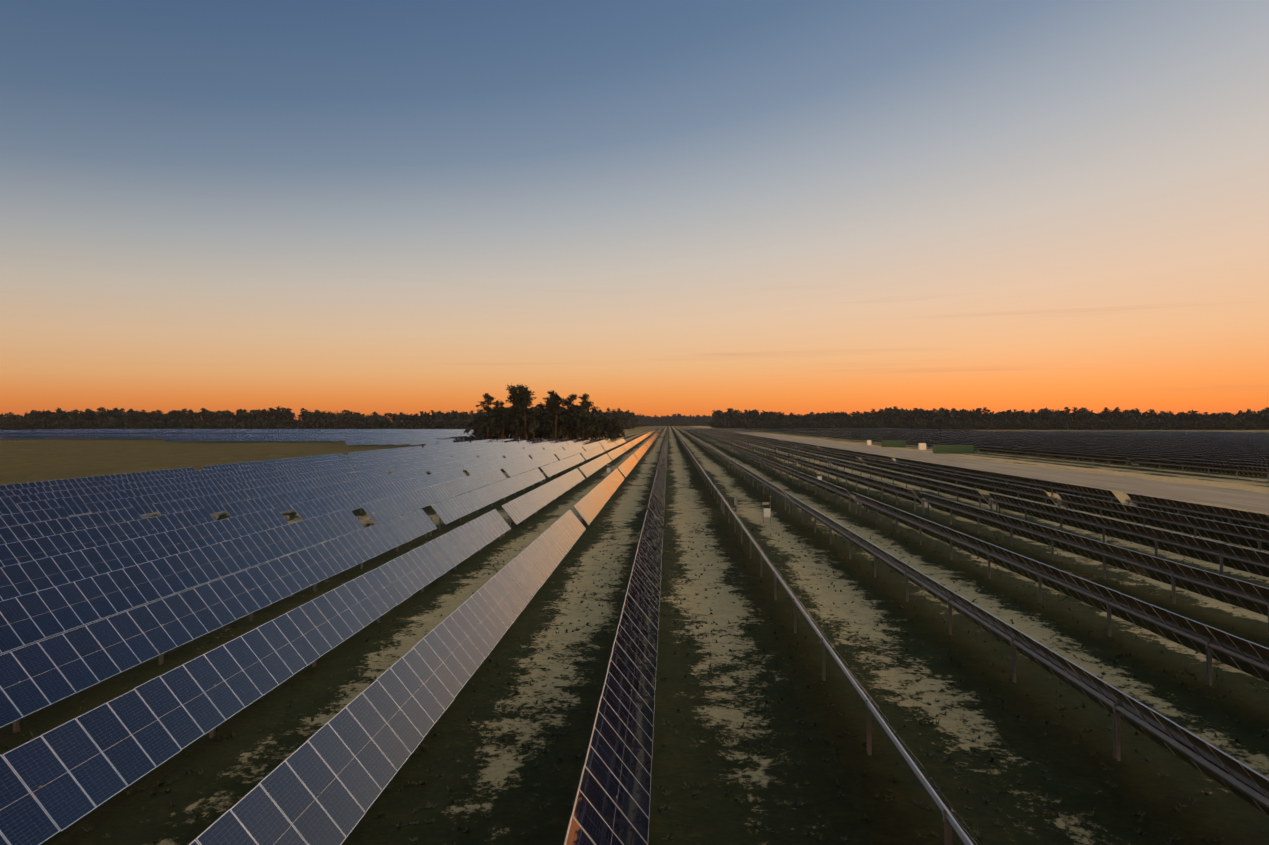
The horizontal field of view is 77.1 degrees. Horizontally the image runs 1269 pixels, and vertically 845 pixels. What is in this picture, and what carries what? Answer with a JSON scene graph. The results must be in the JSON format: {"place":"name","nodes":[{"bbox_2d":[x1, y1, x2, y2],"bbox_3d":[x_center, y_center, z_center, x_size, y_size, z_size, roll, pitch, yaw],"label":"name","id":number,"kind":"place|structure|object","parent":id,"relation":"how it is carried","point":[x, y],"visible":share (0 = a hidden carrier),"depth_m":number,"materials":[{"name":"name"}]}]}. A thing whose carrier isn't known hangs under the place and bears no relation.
{"place":"outdoors","nodes":[
{"label":"outdoors","id":0,"kind":"place"},
{"bbox_2d":[0,425,1268,844],"bbox_3d":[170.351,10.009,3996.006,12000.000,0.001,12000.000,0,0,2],"label":"ground","id":1,"kind":"structure","parent":0,"point":[772,779],"depth_m":30.32,"materials":[{"name":"green plant"}]},
{"bbox_2d":[0,436,128,442],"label":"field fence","id":2,"kind":"object","parent":1,"relation":"on","point":[34,439],"depth_m":405.75,"materials":[{"name":"metal"}]},
{"bbox_2d":[0,429,472,434],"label":"solar panels","id":3,"kind":"object","parent":1,"relation":"on","point":[262,431],"visible":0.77,"depth_m":670.20,"materials":[{"name":"blue glass"}]},
{"bbox_2d":[0,434,509,446],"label":"solar panels","id":4,"kind":"object","parent":1,"relation":"on","point":[384,440],"visible":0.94,"depth_m":412.47,"materials":[{"name":"blue glass"}]},
{"bbox_2d":[0,406,529,429],"bbox_3d":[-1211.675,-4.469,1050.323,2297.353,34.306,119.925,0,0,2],"label":"tree line","id":5,"kind":"object","parent":1,"relation":"on","point":[131,418],"visible":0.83,"depth_m":978.80,"materials":[{"name":"green plant"}]},
{"bbox_2d":[0,441,666,844],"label":"solar panels","id":6,"kind":"object","parent":1,"relation":"on","point":[68,563],"visible":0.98,"depth_m":34.95,"materials":[{"name":"blue glass"}]},
{"bbox_2d":[363,513,373,527],"bbox_3d":[-21.515,8.814,64.592,0.850,2.990,0.522,0,0,2],"label":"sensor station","id":7,"kind":"object","parent":1,"relation":"on","point":[367,521],"visible":0.38,"depth_m":64.58,"materials":[{"name":"white paint"}]},
{"bbox_2d":[464,384,624,440],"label":"tree cluster","id":8,"kind":"object","parent":1,"relation":"on","point":[552,418],"visible":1,"depth_m":438.17,"materials":[{"name":"green plant"}]},
{"bbox_2d":[471,431,667,446],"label":"solar panels","id":9,"kind":"object","parent":1,"relation":"on","point":[650,441],"visible":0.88,"depth_m":353.97,"materials":[{"name":"blue glass"}]},
{"bbox_2d":[589,407,649,428],"bbox_3d":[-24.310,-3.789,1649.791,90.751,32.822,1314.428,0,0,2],"label":"tree line","id":10,"kind":"object","parent":1,"relation":"on","point":[629,420],"visible":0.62,"depth_m":1159.01,"materials":[{"name":"green plant"}]},
{"bbox_2d":[3,521,1268,844],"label":"weed tufts","id":11,"kind":"object","parent":1,"relation":"on","point":[1019,781],"visible":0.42,"depth_m":28.46,"materials":[{"name":"plant"}]},
{"bbox_2d":[637,413,802,425],"bbox_3d":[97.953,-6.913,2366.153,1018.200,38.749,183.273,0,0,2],"label":"tree line","id":12,"kind":"object","parent":1,"relation":"on","point":[678,419],"visible":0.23,"depth_m":2297.26,"materials":[{"name":"green plant"}]},
{"bbox_2d":[734,496,736,511],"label":"combiner box","id":13,"kind":"object","parent":1,"relation":"on","point":[735,501],"visible":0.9,"depth_m":89.26,"materials":[{"name":"metal"}]},
{"bbox_2d":[675,431,818,451],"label":"solar panels","id":14,"kind":"object","parent":1,"relation":"on","point":[772,442],"visible":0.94,"depth_m":349.69,"materials":[{"name":"blue glass"}]},
{"bbox_2d":[762,496,770,522],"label":"electrical box","id":15,"kind":"object","parent":1,"relation":"on","point":[766,512],"visible":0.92,"depth_m":79.09,"materials":[{"name":"white paint"}]},
{"bbox_2d":[653,428,975,432],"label":"solar panels","id":16,"kind":"object","parent":1,"relation":"on","point":[757,430],"visible":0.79,"depth_m":865.20,"materials":[{"name":"blue glass"}]},
{"bbox_2d":[881,440,905,446],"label":"shipping container","id":17,"kind":"object","parent":1,"relation":"on","point":[893,443],"visible":1,"depth_m":319.33,"materials":[{"name":"metal"}]},
{"bbox_2d":[918,443,926,449],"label":"transformer cabinet","id":18,"kind":"object","parent":1,"relation":"on","point":[922,446],"visible":1,"depth_m":286.66,"materials":[{"name":"white metal"}]},
{"bbox_2d":[933,445,973,453],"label":"shipping container","id":19,"kind":"object","parent":1,"relation":"on","point":[953,448],"visible":1,"depth_m":256.29,"materials":[{"name":"metal"}]},
{"bbox_2d":[686,445,1268,844],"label":"solar panels","id":20,"kind":"object","parent":1,"relation":"on","point":[1247,784],"visible":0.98,"depth_m":49.67,"materials":[{"name":"black glass"}]},
{"bbox_2d":[706,406,1268,429],"bbox_3d":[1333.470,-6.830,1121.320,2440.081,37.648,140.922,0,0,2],"label":"tree line","id":21,"kind":"object","parent":1,"relation":"on","point":[1046,418],"visible":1,"depth_m":1109.23,"materials":[{"name":"green plant"}]},
{"bbox_2d":[781,431,1268,481],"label":"solar panels","id":22,"kind":"object","parent":1,"relation":"on","point":[1242,453],"visible":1,"depth_m":278.94,"materials":[{"name":"black glass"}]},
{"bbox_2d":[0,0,1268,421],"label":"sky","id":23,"kind":"structure","parent":0,"point":[660,208],"materials":[{"name":"blue"}]},
{"bbox_2d":[708,428,1268,512],"bbox_3d":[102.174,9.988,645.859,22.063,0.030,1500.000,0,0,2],"label":"gravel road","id":24,"kind":"structure","parent":0,"point":[1244,499],"depth_m":139.40,"materials":[{"name":"beige gravel"}]}
]}

